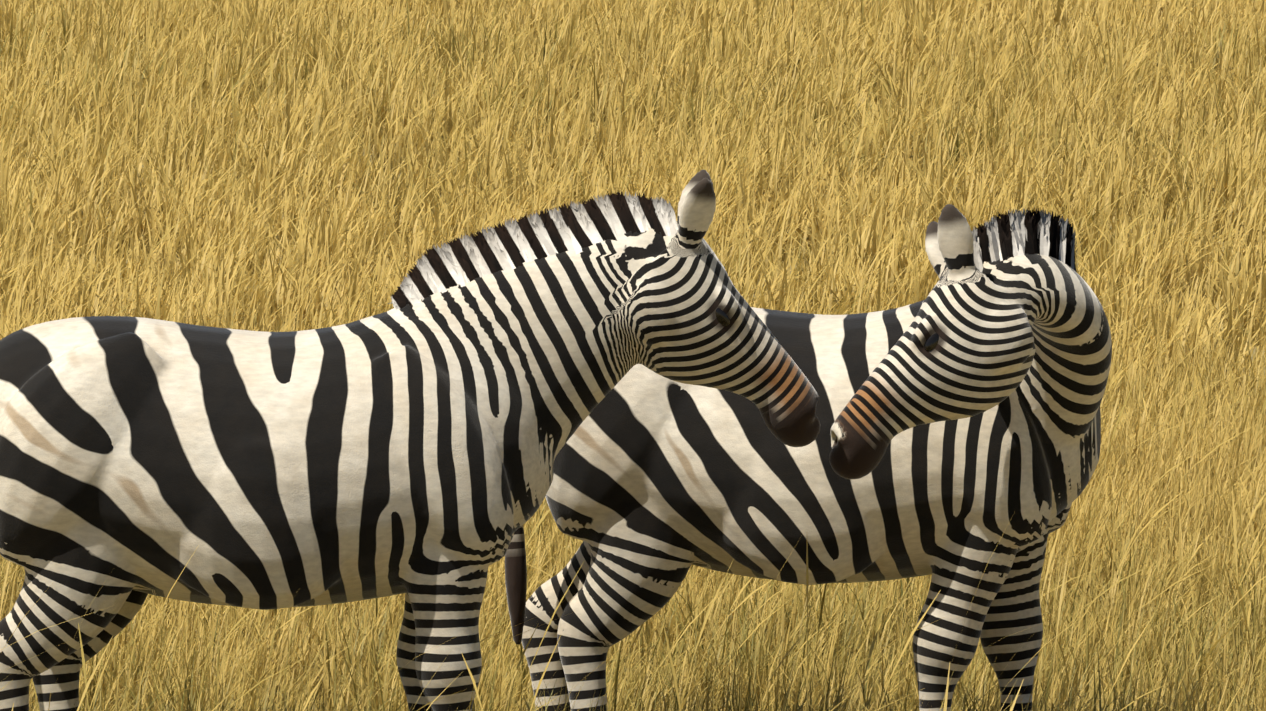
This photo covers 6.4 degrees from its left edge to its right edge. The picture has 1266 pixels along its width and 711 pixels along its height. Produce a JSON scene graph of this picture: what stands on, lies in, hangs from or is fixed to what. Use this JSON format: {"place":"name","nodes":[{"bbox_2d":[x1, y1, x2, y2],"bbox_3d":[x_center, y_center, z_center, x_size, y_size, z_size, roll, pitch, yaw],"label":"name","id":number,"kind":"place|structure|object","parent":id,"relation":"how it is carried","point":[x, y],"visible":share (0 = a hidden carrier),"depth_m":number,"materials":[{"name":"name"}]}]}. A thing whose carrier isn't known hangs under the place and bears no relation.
{"place":"outdoors","nodes":[
{"label":"outdoors","id":0,"kind":"place"},
{"bbox_2d":[0,0,1265,710],"bbox_3d":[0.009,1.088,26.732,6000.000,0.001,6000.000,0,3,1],"label":"ground","id":1,"kind":"structure","parent":0,"point":[753,296],"depth_m":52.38,"materials":[{"name":"yellow plant"}]},
{"bbox_2d":[0,170,1111,710],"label":"zebras","id":2,"kind":"object","parent":1,"relation":"on","point":[644,400],"visible":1,"depth_m":26.27,"materials":[{"name":"multicoloured"}]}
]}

